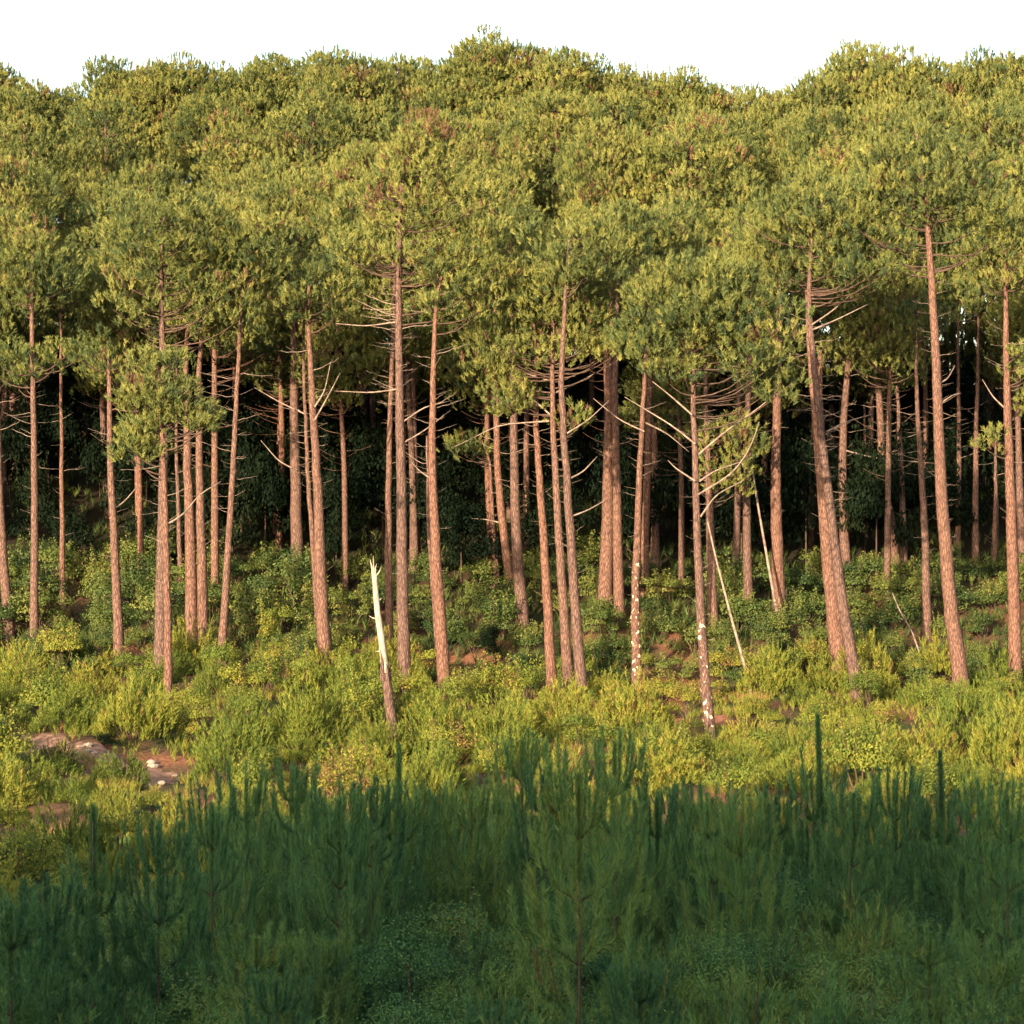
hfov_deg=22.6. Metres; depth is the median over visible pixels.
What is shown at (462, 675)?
gorse bush
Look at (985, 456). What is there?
evergreen shrub
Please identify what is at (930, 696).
gorse bush
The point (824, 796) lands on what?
gorse bush
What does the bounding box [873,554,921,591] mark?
leafy bush
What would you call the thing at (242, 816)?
thicket bush
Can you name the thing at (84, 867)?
gorse bush
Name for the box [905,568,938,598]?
leafy bush
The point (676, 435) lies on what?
evergreen shrub
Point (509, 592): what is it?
leafy bush
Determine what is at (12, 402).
pine tree
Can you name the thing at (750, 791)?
heath shrub
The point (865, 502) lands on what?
evergreen shrub
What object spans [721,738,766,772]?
heath shrub
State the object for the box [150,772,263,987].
young pine
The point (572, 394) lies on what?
evergreen shrub
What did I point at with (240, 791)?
heath shrub
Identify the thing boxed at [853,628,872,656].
leafy bush
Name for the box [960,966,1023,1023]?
thicket bush
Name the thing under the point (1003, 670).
heath shrub
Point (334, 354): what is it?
evergreen shrub
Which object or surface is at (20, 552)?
leafy bush
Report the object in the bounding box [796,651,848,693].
heath shrub
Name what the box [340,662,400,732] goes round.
gorse bush
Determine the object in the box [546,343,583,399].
evergreen shrub
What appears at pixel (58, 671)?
heath shrub
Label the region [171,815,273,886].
broom bush
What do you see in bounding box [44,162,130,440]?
pine tree
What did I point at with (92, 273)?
pine tree
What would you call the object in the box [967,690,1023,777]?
heath shrub
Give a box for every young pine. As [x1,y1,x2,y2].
[0,863,111,1023]
[0,884,77,1023]
[1,983,77,1019]
[28,802,154,1023]
[98,803,213,1022]
[98,916,167,959]
[120,974,191,1021]
[133,953,188,997]
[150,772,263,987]
[153,871,225,947]
[170,978,252,1023]
[188,918,330,1023]
[189,756,294,936]
[228,964,329,1023]
[241,752,336,918]
[251,817,291,840]
[251,947,316,1004]
[273,926,379,1023]
[276,771,403,1010]
[319,770,427,963]
[358,742,462,942]
[382,777,480,911]
[387,826,442,855]
[425,773,522,938]
[426,890,485,930]
[448,993,529,1023]
[479,726,575,905]
[503,757,591,910]
[505,733,653,1023]
[513,899,621,1016]
[564,722,674,952]
[579,953,692,1023]
[606,777,711,958]
[638,777,726,929]
[649,776,772,957]
[679,786,796,990]
[680,895,747,932]
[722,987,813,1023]
[725,871,782,924]
[734,781,828,929]
[762,852,820,890]
[775,711,870,939]
[803,779,920,957]
[851,760,936,912]
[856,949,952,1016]
[871,911,989,1023]
[878,749,990,954]
[888,934,974,979]
[919,932,1023,1023]
[930,770,1023,953]
[941,908,1002,965]
[950,774,1023,989]
[976,901,1023,1012]
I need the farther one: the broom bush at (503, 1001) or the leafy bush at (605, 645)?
the leafy bush at (605, 645)
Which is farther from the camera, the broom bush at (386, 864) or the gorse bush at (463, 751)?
the gorse bush at (463, 751)
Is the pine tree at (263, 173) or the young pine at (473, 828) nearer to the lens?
the young pine at (473, 828)
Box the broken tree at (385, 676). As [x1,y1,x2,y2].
[370,558,398,740]
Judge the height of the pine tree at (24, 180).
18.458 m
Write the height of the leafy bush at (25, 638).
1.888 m
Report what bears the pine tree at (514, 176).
on the ground at (180, 765)
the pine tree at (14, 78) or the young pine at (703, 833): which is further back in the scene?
the pine tree at (14, 78)
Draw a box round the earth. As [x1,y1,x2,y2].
[356,636,770,725]
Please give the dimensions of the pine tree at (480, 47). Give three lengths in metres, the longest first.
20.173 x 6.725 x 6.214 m
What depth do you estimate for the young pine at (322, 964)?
36.19 m
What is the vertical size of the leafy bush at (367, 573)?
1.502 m
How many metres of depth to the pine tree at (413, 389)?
114.84 m
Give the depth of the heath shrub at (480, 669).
102.14 m
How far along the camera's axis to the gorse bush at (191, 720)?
80.65 m
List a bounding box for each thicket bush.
[0,885,26,941]
[1,917,162,997]
[5,895,112,981]
[39,869,176,943]
[54,929,177,1021]
[60,865,193,963]
[99,946,206,1008]
[109,952,299,1023]
[134,909,183,958]
[176,800,286,853]
[185,976,286,1023]
[210,908,326,984]
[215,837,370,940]
[273,811,349,851]
[281,926,419,1018]
[304,854,448,943]
[305,895,487,1023]
[356,963,545,1023]
[361,872,540,986]
[412,932,581,1023]
[435,820,582,920]
[437,775,535,841]
[456,811,530,858]
[491,825,567,876]
[491,862,602,943]
[504,915,627,1023]
[515,835,614,905]
[516,884,646,956]
[521,842,618,906]
[606,864,705,921]
[623,817,730,865]
[650,905,775,965]
[668,918,799,1023]
[696,819,752,855]
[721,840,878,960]
[762,924,892,1023]
[790,960,931,1023]
[828,888,894,928]
[853,989,973,1023]
[861,887,949,934]
[875,894,1001,968]
[929,830,1023,908]
[943,976,1010,1023]
[952,871,1023,960]
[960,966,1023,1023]
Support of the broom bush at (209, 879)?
on the ground at (180, 765)
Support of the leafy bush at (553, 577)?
on the ground at (180, 765)
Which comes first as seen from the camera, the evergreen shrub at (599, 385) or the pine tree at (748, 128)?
the evergreen shrub at (599, 385)
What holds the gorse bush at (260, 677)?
on the ground at (180, 765)
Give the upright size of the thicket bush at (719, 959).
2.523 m
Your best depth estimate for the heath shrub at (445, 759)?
72.15 m
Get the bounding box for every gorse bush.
[0,642,21,657]
[0,699,38,769]
[0,811,67,887]
[3,697,35,728]
[18,663,73,727]
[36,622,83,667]
[41,845,100,906]
[62,813,120,844]
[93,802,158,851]
[115,643,163,680]
[123,670,155,688]
[139,784,173,811]
[172,683,196,714]
[174,813,204,832]
[175,695,212,744]
[178,677,216,718]
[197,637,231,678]
[217,641,242,667]
[217,658,279,700]
[221,680,264,699]
[225,688,263,727]
[231,749,274,787]
[247,648,282,694]
[252,643,280,669]
[255,594,292,647]
[255,739,285,774]
[267,636,299,659]
[281,645,316,699]
[307,736,378,811]
[331,632,361,674]
[332,646,369,699]
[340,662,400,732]
[392,668,430,702]
[411,642,452,679]
[422,713,481,766]
[422,726,462,761]
[432,666,482,712]
[442,666,487,707]
[451,667,477,696]
[475,741,515,783]
[476,650,524,708]
[477,709,540,745]
[496,654,544,701]
[500,686,524,697]
[515,696,549,713]
[556,634,597,679]
[559,704,619,749]
[587,745,622,773]
[613,683,645,711]
[637,719,711,781]
[641,649,656,670]
[646,671,687,703]
[664,680,700,717]
[687,675,728,699]
[691,794,713,819]
[703,750,767,808]
[708,645,754,681]
[710,635,730,659]
[736,719,784,756]
[756,705,784,725]
[771,723,801,739]
[784,638,830,671]
[794,695,840,729]
[808,782,838,803]
[811,786,885,829]
[821,708,898,792]
[840,659,881,707]
[855,633,879,666]
[871,699,898,726]
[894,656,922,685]
[904,756,960,822]
[914,677,972,728]
[914,678,956,711]
[927,672,950,689]
[974,676,1014,702]
[986,672,1023,693]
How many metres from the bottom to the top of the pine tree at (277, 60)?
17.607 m
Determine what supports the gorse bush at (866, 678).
on the ground at (180, 765)
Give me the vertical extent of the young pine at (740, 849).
4.090 m
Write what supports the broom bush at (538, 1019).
on the ground at (180, 765)
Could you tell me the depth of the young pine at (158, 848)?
36.88 m
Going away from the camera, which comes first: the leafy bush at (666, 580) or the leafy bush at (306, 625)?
the leafy bush at (306, 625)
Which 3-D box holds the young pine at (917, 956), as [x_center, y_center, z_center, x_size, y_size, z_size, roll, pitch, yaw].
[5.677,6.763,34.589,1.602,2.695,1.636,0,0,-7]
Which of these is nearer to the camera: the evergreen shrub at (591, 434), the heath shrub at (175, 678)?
the heath shrub at (175, 678)
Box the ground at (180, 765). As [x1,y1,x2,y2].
[0,337,1023,1018]
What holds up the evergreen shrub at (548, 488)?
on the ground at (180, 765)
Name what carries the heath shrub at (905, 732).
on the ground at (180, 765)
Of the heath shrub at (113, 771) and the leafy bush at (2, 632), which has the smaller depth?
the heath shrub at (113, 771)
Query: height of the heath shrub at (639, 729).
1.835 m
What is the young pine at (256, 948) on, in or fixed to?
on the ground at (180, 765)
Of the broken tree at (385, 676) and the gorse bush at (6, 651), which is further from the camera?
the gorse bush at (6, 651)
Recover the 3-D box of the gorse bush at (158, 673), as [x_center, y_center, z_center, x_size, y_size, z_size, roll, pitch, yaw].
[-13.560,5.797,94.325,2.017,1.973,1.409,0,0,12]
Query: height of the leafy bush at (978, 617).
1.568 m
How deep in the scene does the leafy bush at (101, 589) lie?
108.05 m
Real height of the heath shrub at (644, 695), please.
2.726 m
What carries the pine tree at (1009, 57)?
on the ground at (180, 765)
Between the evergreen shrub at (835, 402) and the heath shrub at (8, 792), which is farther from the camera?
the evergreen shrub at (835, 402)
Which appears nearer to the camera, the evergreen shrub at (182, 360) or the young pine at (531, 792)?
the young pine at (531, 792)
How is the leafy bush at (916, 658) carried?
on the ground at (180, 765)
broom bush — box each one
[0,894,80,1011]
[18,908,100,981]
[37,1004,117,1023]
[96,929,213,1000]
[102,948,215,1000]
[107,975,230,1023]
[127,864,239,918]
[131,1001,237,1023]
[144,875,265,974]
[154,865,290,995]
[156,937,281,1017]
[163,828,238,881]
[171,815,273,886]
[223,1011,330,1023]
[230,857,370,990]
[232,967,377,1023]
[238,880,319,943]
[248,982,361,1023]
[272,790,349,840]
[280,1001,349,1023]
[297,909,417,1023]
[332,868,397,918]
[334,815,426,875]
[337,839,429,884]
[346,853,484,967]
[355,907,458,994]
[360,911,527,1023]
[405,960,586,1023]
[425,850,565,942]
[434,891,565,988]
[447,992,557,1023]
[488,978,575,1020]
[495,897,634,988]
[537,940,670,1022]
[566,930,721,1023]
[577,918,760,1023]
[581,844,684,941]
[597,896,687,983]
[610,903,701,967]
[614,835,731,929]
[666,932,785,993]
[666,952,822,1023]
[667,897,849,1023]
[671,893,770,966]
[682,996,738,1023]
[700,861,754,908]
[725,820,832,894]
[732,1004,793,1023]
[759,924,933,1021]
[761,821,831,857]
[768,882,940,1000]
[784,881,922,958]
[784,959,935,1023]
[809,829,864,880]
[826,914,954,983]
[883,975,1023,1023]
[886,990,1023,1023]
[902,868,1021,964]
[913,948,993,1009]
[926,924,1023,997]
[944,841,976,875]
[977,798,1023,869]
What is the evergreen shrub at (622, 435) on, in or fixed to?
on the ground at (180, 765)
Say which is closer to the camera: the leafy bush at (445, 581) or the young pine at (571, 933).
the young pine at (571, 933)
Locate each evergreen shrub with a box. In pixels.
[0,398,29,496]
[1,389,43,489]
[6,448,59,537]
[12,376,84,485]
[28,338,99,466]
[36,317,59,360]
[36,390,83,435]
[39,317,79,373]
[39,499,96,553]
[78,397,141,496]
[80,378,127,421]
[81,410,134,496]
[93,732,120,744]
[99,405,182,512]
[119,499,184,557]
[142,357,206,441]
[143,442,261,547]
[146,395,220,502]
[170,333,192,377]
[179,340,225,379]
[191,366,222,406]
[191,396,268,553]
[192,372,241,459]
[203,385,276,532]
[203,405,287,464]
[206,345,261,422]
[224,423,305,567]
[251,373,340,461]
[258,351,319,455]
[260,423,351,517]
[301,453,367,578]
[303,443,395,521]
[316,332,369,432]
[319,408,386,471]
[325,393,377,459]
[339,405,425,559]
[348,361,388,390]
[366,391,395,437]
[391,449,460,538]
[393,320,472,450]
[393,372,467,526]
[420,369,468,459]
[420,375,480,432]
[424,481,501,587]
[441,408,534,501]
[457,410,503,503]
[461,362,507,417]
[473,617,503,659]
[492,384,546,483]
[499,483,601,553]
[519,350,581,463]
[520,369,583,487]
[532,387,600,473]
[544,453,586,530]
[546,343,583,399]
[548,345,588,403]
[569,349,597,369]
[573,341,637,383]
[573,409,651,477]
[583,357,634,411]
[583,428,660,540]
[592,363,651,464]
[595,467,659,552]
[628,412,733,537]
[642,413,716,528]
[645,426,721,458]
[658,380,732,453]
[668,434,723,528]
[705,432,770,576]
[713,352,757,419]
[716,422,781,471]
[717,364,761,427]
[718,447,760,497]
[741,375,789,440]
[755,451,816,526]
[767,634,801,665]
[781,407,834,486]
[781,416,851,573]
[783,320,824,424]
[790,383,827,416]
[800,380,837,430]
[823,356,885,450]
[826,335,901,440]
[832,417,930,584]
[833,425,897,552]
[847,356,903,451]
[871,443,912,501]
[891,407,955,478]
[891,407,981,532]
[893,334,931,425]
[904,377,967,417]
[904,422,985,527]
[910,392,952,445]
[929,359,979,402]
[939,340,972,369]
[949,401,1023,550]
[951,387,1002,432]
[952,406,1003,485]
[965,344,998,392]
[980,395,1023,522]
[983,394,998,413]
[989,398,1023,448]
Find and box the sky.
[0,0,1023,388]
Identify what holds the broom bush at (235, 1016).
on the ground at (180, 765)
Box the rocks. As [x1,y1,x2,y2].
[8,733,178,789]
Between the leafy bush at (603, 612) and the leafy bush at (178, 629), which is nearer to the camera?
the leafy bush at (178, 629)
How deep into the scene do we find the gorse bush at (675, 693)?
93.83 m
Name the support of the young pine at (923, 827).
on the ground at (180, 765)
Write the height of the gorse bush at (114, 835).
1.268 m
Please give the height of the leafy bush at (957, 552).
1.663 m
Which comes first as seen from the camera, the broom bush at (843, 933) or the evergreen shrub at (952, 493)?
the broom bush at (843, 933)
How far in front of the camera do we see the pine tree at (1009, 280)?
97.42 m
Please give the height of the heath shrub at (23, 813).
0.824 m
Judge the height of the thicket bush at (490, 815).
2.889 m
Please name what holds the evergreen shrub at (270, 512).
on the ground at (180, 765)
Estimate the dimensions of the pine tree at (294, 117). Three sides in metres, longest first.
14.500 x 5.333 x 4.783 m
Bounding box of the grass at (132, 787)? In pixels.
[0,639,1023,928]
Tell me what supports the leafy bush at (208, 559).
on the ground at (180, 765)
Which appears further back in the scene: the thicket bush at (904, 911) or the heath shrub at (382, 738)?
the heath shrub at (382, 738)
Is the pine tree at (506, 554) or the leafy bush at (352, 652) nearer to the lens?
the leafy bush at (352, 652)
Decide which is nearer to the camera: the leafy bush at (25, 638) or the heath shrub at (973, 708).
the heath shrub at (973, 708)
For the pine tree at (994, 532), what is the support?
on the ground at (180, 765)
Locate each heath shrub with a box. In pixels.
[0,635,48,684]
[0,646,43,707]
[0,647,50,672]
[0,657,45,693]
[0,678,24,713]
[0,744,39,810]
[0,747,61,801]
[0,797,33,826]
[0,830,42,886]
[0,859,43,913]
[16,778,115,882]
[27,683,100,733]
[34,739,83,775]
[40,618,90,668]
[40,676,103,707]
[40,768,100,803]
[42,652,90,692]
[43,902,109,943]
[50,832,139,895]
[54,682,117,717]
[59,881,122,928]
[63,658,122,698]
[79,691,117,725]
[80,645,139,675]
[86,777,132,821]
[87,744,151,790]
[90,667,180,740]
[99,809,132,837]
[109,826,184,881]
[126,666,162,711]
[128,838,209,899]
[139,865,172,909]
[144,649,199,675]
[144,683,198,731]
[144,685,177,706]
[147,662,182,684]
[148,817,209,855]
[154,781,208,835]
[172,613,216,670]
[183,623,233,655]
[188,714,270,790]
[189,690,277,761]
[190,651,243,695]
[207,782,252,817]
[223,779,251,802]
[223,780,311,842]
[225,687,281,743]
[235,786,286,823]
[243,653,278,688]
[266,660,357,754]
[271,762,346,796]
[274,722,338,763]
[282,718,340,741]
[289,781,330,819]
[290,642,334,678]
[300,655,345,691]
[304,775,350,809]
[308,734,372,781]
[319,656,397,724]
[327,637,391,690]
[336,708,378,746]
[344,741,422,794]
[345,704,411,757]
[366,625,420,668]
[375,767,425,813]
[382,738,467,808]
[385,687,420,718]
[389,652,430,682]
[391,657,428,698]
[396,684,456,722]
[398,689,474,755]
[402,678,442,706]
[407,733,471,793]
[442,696,493,731]
[451,786,521,837]
[454,665,492,701]
[461,686,541,748]
[471,717,554,768]
[473,664,497,673]
[484,692,543,732]
[498,696,528,719]
[505,800,539,827]
[515,784,555,804]
[531,675,594,718]
[532,671,608,732]
[533,739,584,782]
[536,657,561,676]
[539,714,594,742]
[554,686,598,707]
[554,769,609,811]
[561,675,593,697]
[586,667,630,693]
[590,665,677,738]
[591,698,648,726]
[592,675,622,706]
[599,794,665,847]
[603,780,640,812]
[606,677,654,719]
[611,713,672,763]
[616,724,710,794]
[636,713,696,752]
[674,747,705,767]
[689,725,736,760]
[694,771,785,848]
[702,768,750,793]
[711,735,771,763]
[715,707,778,757]
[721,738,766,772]
[733,686,769,716]
[735,645,802,694]
[738,802,798,836]
[750,639,802,685]
[753,738,832,792]
[764,710,850,766]
[772,724,815,753]
[783,680,824,705]
[789,734,847,780]
[792,631,828,665]
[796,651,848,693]
[799,687,857,718]
[821,704,864,740]
[829,718,909,769]
[834,623,900,688]
[846,737,928,780]
[851,760,936,803]
[852,709,896,740]
[853,701,882,718]
[856,673,902,703]
[856,806,921,862]
[864,761,934,813]
[865,742,955,785]
[872,717,919,753]
[872,793,954,851]
[896,670,947,707]
[896,709,962,770]
[905,627,969,680]
[925,672,1004,749]
[927,751,974,773]
[940,678,985,724]
[947,752,1000,793]
[950,679,977,699]
[953,762,1023,801]
[963,686,1023,769]
[964,803,1016,839]
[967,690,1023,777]
[968,641,1023,696]
[970,782,1023,815]
[993,682,1023,721]
[1003,748,1023,798]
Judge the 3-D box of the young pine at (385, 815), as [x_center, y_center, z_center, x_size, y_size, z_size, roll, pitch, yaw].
[-2.284,6.235,41.079,1.832,4.271,1.931,0,0,-12]
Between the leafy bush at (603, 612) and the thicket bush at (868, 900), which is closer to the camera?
the thicket bush at (868, 900)
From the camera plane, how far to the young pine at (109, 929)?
44.02 m
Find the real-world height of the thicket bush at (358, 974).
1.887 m
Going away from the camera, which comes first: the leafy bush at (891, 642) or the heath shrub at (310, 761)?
the heath shrub at (310, 761)
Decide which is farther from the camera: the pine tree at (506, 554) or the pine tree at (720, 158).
the pine tree at (720, 158)
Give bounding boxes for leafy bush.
[0,552,29,595]
[0,591,45,622]
[0,593,20,637]
[0,628,9,645]
[5,581,78,632]
[7,532,65,581]
[11,564,71,608]
[16,626,48,662]
[26,632,72,668]
[30,540,86,585]
[46,615,76,636]
[48,548,83,567]
[65,543,127,585]
[70,651,104,674]
[74,564,120,599]
[76,631,99,657]
[80,590,142,629]
[87,578,130,617]
[90,618,126,640]
[93,634,112,659]
[102,533,146,572]
[103,556,155,606]
[109,656,140,676]
[124,627,152,649]
[127,548,174,587]
[127,586,184,631]
[131,579,184,610]
[135,527,176,560]
[147,559,184,597]
[147,614,184,649]
[175,535,233,576]
[180,576,244,619]
[208,556,253,587]
[209,580,245,601]
[209,625,218,637]
[213,605,257,647]
[229,583,288,638]
[229,647,246,661]
[239,567,279,596]
[247,540,292,577]
[250,587,285,605]
[261,595,313,630]
[266,553,311,610]
[270,628,304,652]
[276,542,326,595]
[279,634,329,666]
[295,615,332,638]
[299,612,344,649]
[300,575,337,617]
[328,583,380,625]
[331,643,358,660]
[332,618,360,640]
[334,551,376,585]
[353,572,414,608]
[360,566,394,590]
[377,635,426,659]
[393,603,416,629]
[394,631,430,648]
[408,548,444,577]
[408,584,430,609]
[409,602,471,632]
[413,565,456,591]
[421,666,436,679]
[425,617,470,645]
[454,580,487,610]
[457,558,501,585]
[458,626,483,653]
[469,569,533,621]
[472,593,519,640]
[491,586,539,599]
[498,557,512,576]
[499,648,536,667]
[506,619,543,650]
[510,546,550,586]
[514,668,545,696]
[525,561,565,594]
[530,543,566,567]
[534,654,560,674]
[537,588,570,616]
[538,551,597,580]
[554,637,571,647]
[557,670,573,686]
[567,561,630,598]
[574,527,600,566]
[580,594,622,624]
[581,597,625,639]
[583,632,624,661]
[586,661,630,684]
[608,632,641,650]
[615,633,646,664]
[623,560,653,595]
[623,602,692,637]
[629,591,672,623]
[630,558,661,577]
[639,568,694,605]
[645,651,698,684]
[663,558,693,575]
[665,618,710,657]
[687,638,743,676]
[692,592,727,617]
[693,547,771,598]
[702,540,753,568]
[705,589,764,630]
[706,612,739,644]
[720,665,750,690]
[721,562,756,585]
[733,597,811,635]
[750,610,792,643]
[751,633,798,661]
[755,552,770,573]
[756,648,803,674]
[758,555,787,588]
[762,557,814,604]
[786,585,825,621]
[797,545,821,575]
[798,622,827,647]
[804,570,823,597]
[806,651,828,670]
[815,622,827,645]
[822,590,872,622]
[840,654,888,672]
[842,553,883,597]
[847,586,869,611]
[851,550,894,583]
[851,609,899,632]
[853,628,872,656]
[864,572,915,603]
[866,589,921,627]
[868,650,898,662]
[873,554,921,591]
[873,626,912,650]
[889,646,918,663]
[896,649,941,675]
[898,663,935,686]
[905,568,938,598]
[911,545,967,580]
[911,572,982,616]
[919,643,938,654]
[927,611,946,639]
[936,541,971,572]
[941,653,983,675]
[954,554,1006,580]
[962,578,1007,609]
[962,606,997,638]
[965,640,984,658]
[966,641,1023,669]
[968,666,982,687]
[988,529,1018,565]
[994,553,1023,596]
[996,620,1023,641]
[1021,630,1023,655]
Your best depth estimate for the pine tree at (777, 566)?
108.18 m
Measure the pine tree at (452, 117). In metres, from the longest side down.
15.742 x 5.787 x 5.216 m
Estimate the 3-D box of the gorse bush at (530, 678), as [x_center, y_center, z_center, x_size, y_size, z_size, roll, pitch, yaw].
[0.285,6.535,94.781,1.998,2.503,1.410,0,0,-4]
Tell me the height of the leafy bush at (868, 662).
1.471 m
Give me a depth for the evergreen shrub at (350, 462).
120.04 m
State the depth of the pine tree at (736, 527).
110.90 m
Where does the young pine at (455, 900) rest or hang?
on the ground at (180, 765)
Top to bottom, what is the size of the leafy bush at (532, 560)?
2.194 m
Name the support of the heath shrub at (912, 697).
on the ground at (180, 765)
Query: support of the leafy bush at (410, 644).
on the ground at (180, 765)
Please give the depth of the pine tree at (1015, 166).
125.80 m
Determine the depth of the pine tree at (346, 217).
105.11 m
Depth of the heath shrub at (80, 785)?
67.78 m
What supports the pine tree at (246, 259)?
on the ground at (180, 765)
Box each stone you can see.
[83,742,93,746]
[147,763,158,767]
[156,780,165,784]
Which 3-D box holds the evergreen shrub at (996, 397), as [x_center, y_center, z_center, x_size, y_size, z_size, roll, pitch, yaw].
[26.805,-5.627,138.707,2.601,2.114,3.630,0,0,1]
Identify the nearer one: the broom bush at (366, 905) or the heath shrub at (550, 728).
the broom bush at (366, 905)
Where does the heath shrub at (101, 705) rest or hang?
on the ground at (180, 765)
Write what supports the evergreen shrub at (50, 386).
on the ground at (180, 765)
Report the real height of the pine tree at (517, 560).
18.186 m
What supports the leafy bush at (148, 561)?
on the ground at (180, 765)
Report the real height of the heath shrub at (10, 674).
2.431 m
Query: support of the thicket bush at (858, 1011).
on the ground at (180, 765)
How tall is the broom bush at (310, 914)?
2.796 m
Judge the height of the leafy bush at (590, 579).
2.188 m
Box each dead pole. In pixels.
[707,519,752,694]
[749,454,779,632]
[892,593,920,652]
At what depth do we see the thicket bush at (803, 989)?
36.48 m
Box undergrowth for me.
[0,820,1020,1023]
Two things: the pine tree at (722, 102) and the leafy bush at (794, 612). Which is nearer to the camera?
the leafy bush at (794, 612)
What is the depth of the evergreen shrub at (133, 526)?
114.23 m
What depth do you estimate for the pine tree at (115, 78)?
150.85 m
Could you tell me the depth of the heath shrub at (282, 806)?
61.25 m
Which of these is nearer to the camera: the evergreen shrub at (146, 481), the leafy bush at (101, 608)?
the leafy bush at (101, 608)
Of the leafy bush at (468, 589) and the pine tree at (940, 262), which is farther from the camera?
the pine tree at (940, 262)
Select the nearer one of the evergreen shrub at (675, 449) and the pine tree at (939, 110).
the evergreen shrub at (675, 449)
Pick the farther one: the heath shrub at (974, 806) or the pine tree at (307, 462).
the pine tree at (307, 462)
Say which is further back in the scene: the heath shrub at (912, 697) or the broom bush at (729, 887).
the heath shrub at (912, 697)
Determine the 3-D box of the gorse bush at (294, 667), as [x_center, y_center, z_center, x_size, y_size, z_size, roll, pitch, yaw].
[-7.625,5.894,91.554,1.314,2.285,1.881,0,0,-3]
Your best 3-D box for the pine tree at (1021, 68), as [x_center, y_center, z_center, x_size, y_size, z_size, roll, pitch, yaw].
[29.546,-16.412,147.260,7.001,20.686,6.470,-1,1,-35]
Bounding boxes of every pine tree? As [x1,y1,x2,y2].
[0,59,27,106]
[0,83,41,159]
[0,112,77,432]
[0,147,64,522]
[0,205,68,640]
[0,220,96,654]
[0,235,18,469]
[0,268,13,336]
[1,158,70,476]
[2,78,78,183]
[2,107,66,181]
[32,80,99,315]
[34,249,99,609]
[39,181,156,518]
[43,130,143,232]
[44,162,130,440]
[50,53,147,189]
[56,92,154,408]
[68,321,143,661]
[71,189,191,565]
[72,98,156,190]
[76,250,185,587]
[84,64,140,99]
[90,183,266,668]
[101,155,194,469]
[101,342,227,705]
[111,58,189,190]
[138,50,227,184]
[140,290,195,592]
[144,61,183,187]
[147,190,278,602]
[156,274,247,648]
[159,58,259,181]
[159,82,261,347]
[162,92,250,361]
[175,251,274,658]
[181,207,306,666]
[186,107,283,411]
[194,168,268,408]
[198,59,299,163]
[214,123,298,395]
[217,232,334,556]
[222,254,375,665]
[223,144,351,534]
[230,166,337,569]
[231,50,306,145]
[238,56,308,119]
[238,57,283,84]
[255,84,370,252]
[255,246,359,641]
[271,106,329,156]
[280,44,376,169]
[281,237,389,589]
[282,113,352,170]
[283,60,350,101]
[292,48,326,82]
[308,180,422,645]
[311,137,418,432]
[312,167,384,427]
[318,50,411,169]
[320,105,531,697]
[322,136,418,431]
[345,206,456,493]
[349,182,460,573]
[357,51,432,151]
[361,264,449,571]
[365,59,406,345]
[387,77,472,190]
[394,54,436,87]
[394,57,472,152]
[401,106,478,240]
[403,258,507,701]
[408,436,447,680]
[425,239,536,585]
[429,50,514,87]
[433,113,546,428]
[434,43,516,128]
[435,187,549,597]
[436,145,539,430]
[436,426,499,588]
[443,141,520,237]
[446,35,521,84]
[447,23,524,133]
[451,250,638,689]
[453,205,565,634]
[456,203,551,522]
[465,93,545,149]
[479,35,558,132]
[479,247,582,700]
[491,227,597,554]
[494,122,562,218]
[496,85,610,227]
[508,44,604,204]
[510,202,646,693]
[520,53,597,90]
[521,45,556,74]
[541,142,642,455]
[549,50,626,134]
[558,202,674,620]
[561,113,666,478]
[567,86,663,202]
[568,233,645,443]
[577,198,689,626]
[581,63,655,126]
[585,61,687,151]
[593,254,697,689]
[599,245,815,738]
[608,99,668,203]
[618,294,702,493]
[623,112,760,422]
[623,202,717,596]
[625,285,722,587]
[634,63,725,133]
[637,101,740,208]
[637,185,736,575]
[644,69,709,110]
[656,111,763,455]
[666,77,735,136]
[671,231,798,589]
[681,362,771,632]
[710,225,804,609]
[715,82,785,365]
[715,109,780,226]
[717,161,920,699]
[718,82,756,106]
[719,187,830,543]
[729,208,827,629]
[734,195,883,670]
[741,88,817,183]
[743,87,787,129]
[751,103,833,418]
[763,128,843,393]
[766,206,868,556]
[769,65,850,319]
[779,99,885,447]
[781,85,810,104]
[785,136,892,488]
[795,53,891,106]
[803,351,836,578]
[810,182,934,589]
[815,38,900,138]
[816,224,943,597]
[818,166,920,564]
[820,114,1023,692]
[824,226,927,493]
[825,41,894,66]
[838,62,888,126]
[844,92,929,451]
[850,41,951,140]
[858,323,928,575]
[862,404,877,536]
[883,211,966,531]
[886,132,988,378]
[887,289,963,641]
[888,54,968,136]
[890,84,983,413]
[919,68,993,373]
[924,268,1000,564]
[936,96,1023,424]
[941,262,1012,570]
[943,43,1018,391]
[944,215,1023,699]
[949,183,1023,436]
[967,99,1023,413]
[971,46,1023,122]
[978,75,1023,152]
[978,441,1015,571]
[980,237,1023,416]
[987,53,1023,105]
[989,133,1023,335]
[994,292,1023,583]
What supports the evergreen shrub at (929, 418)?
on the ground at (180, 765)
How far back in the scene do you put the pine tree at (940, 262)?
117.69 m
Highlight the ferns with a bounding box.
[0,361,1023,678]
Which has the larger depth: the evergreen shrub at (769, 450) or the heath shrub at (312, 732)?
the evergreen shrub at (769, 450)
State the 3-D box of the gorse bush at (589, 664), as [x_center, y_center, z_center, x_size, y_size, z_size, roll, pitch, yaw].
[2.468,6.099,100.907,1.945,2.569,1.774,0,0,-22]
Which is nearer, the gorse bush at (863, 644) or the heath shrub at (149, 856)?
the heath shrub at (149, 856)
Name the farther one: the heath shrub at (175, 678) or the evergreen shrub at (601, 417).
the evergreen shrub at (601, 417)
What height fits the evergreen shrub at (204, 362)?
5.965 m

